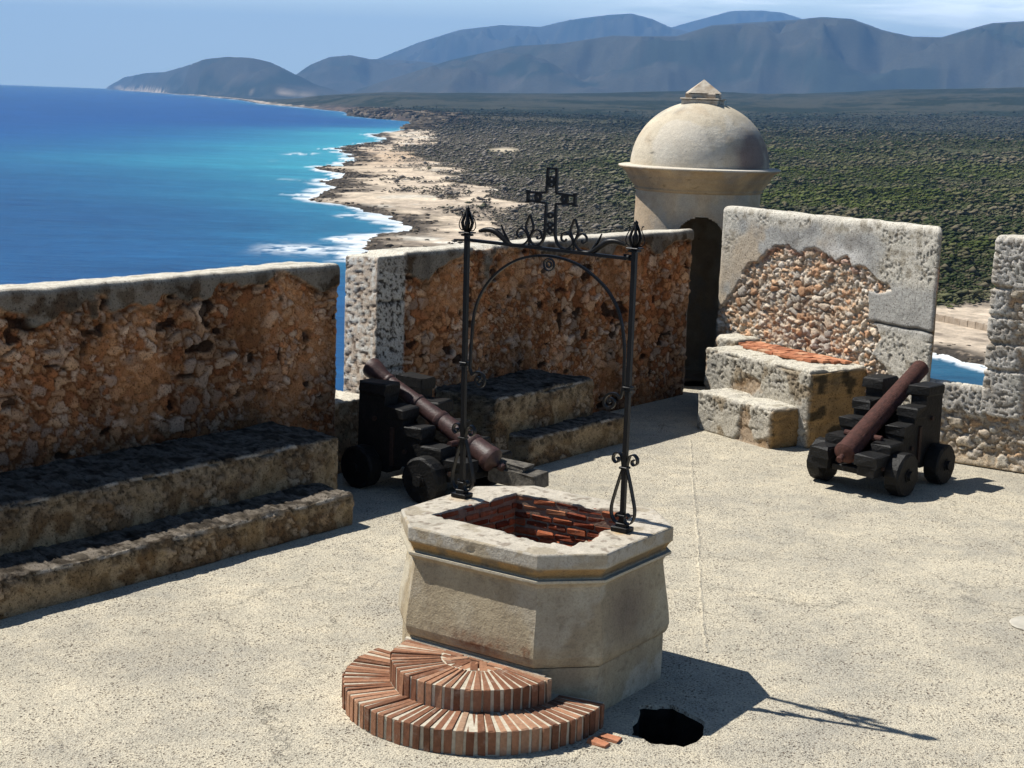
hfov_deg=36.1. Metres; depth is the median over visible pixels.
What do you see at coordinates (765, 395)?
stone steps
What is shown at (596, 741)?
paving brick
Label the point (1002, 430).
parapet wall
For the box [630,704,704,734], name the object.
floor hole
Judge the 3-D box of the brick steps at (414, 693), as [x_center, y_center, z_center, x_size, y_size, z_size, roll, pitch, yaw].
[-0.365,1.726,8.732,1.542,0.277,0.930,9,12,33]
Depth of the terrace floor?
10.10 m
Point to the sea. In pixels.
(100, 183)
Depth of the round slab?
10.72 m
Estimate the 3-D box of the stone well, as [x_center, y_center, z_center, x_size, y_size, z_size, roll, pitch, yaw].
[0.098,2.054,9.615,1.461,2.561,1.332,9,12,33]
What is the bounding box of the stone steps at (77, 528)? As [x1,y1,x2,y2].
[0,421,353,619]
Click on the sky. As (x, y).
(47, 43)
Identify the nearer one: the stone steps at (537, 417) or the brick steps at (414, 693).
the brick steps at (414, 693)
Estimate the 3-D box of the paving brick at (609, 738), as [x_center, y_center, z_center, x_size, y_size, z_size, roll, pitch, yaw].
[0.532,1.928,8.528,0.126,0.031,0.067,8,12,28]
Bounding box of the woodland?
[369,105,1023,307]
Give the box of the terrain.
[106,10,1023,364]
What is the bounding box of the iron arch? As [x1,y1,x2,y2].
[451,167,644,533]
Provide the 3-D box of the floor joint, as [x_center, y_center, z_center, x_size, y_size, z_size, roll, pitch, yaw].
[1.542,1.138,13.122,0.071,0.006,6.486,3,10,5]
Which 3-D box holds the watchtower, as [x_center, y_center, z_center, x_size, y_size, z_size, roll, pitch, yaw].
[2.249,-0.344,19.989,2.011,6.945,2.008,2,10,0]
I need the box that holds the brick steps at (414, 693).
[341,636,604,755]
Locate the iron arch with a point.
(622, 524)
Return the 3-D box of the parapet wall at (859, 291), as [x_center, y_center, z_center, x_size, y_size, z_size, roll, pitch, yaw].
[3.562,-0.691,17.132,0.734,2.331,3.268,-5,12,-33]
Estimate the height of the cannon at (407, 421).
1.084 m
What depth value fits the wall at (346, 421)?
14.31 m
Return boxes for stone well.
[398,486,672,709]
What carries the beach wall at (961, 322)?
on the terrain
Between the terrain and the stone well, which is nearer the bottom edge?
the stone well
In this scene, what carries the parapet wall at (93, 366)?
on the terrace floor
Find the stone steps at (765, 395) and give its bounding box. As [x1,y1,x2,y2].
[697,341,866,448]
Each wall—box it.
[0,261,339,471]
[334,390,358,473]
[343,229,693,412]
[716,206,941,404]
[930,378,986,465]
[936,314,987,330]
[977,235,1023,472]
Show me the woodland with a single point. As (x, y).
(784, 197)
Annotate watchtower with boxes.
[618,80,780,388]
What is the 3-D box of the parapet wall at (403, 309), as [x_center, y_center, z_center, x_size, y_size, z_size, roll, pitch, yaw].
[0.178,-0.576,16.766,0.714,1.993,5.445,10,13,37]
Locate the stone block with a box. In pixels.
[714,333,759,346]
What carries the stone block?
on the stone steps at (765, 395)
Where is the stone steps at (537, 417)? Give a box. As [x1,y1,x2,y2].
[435,369,623,466]
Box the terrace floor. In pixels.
[0,380,1023,767]
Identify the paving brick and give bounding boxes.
[586,736,609,748]
[597,732,621,743]
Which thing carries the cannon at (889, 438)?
on the terrace floor
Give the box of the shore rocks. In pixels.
[310,107,985,361]
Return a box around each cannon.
[341,358,548,502]
[806,360,955,496]
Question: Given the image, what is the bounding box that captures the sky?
[0,0,1023,88]
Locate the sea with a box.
[0,85,986,390]
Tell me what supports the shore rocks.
on the terrain
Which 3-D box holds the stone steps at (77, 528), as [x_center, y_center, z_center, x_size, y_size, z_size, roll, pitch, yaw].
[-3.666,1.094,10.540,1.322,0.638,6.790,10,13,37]
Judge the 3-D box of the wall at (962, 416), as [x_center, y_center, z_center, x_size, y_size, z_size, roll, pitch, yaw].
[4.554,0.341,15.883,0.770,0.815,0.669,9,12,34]
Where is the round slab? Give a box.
[1009,616,1023,630]
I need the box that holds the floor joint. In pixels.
[688,439,708,652]

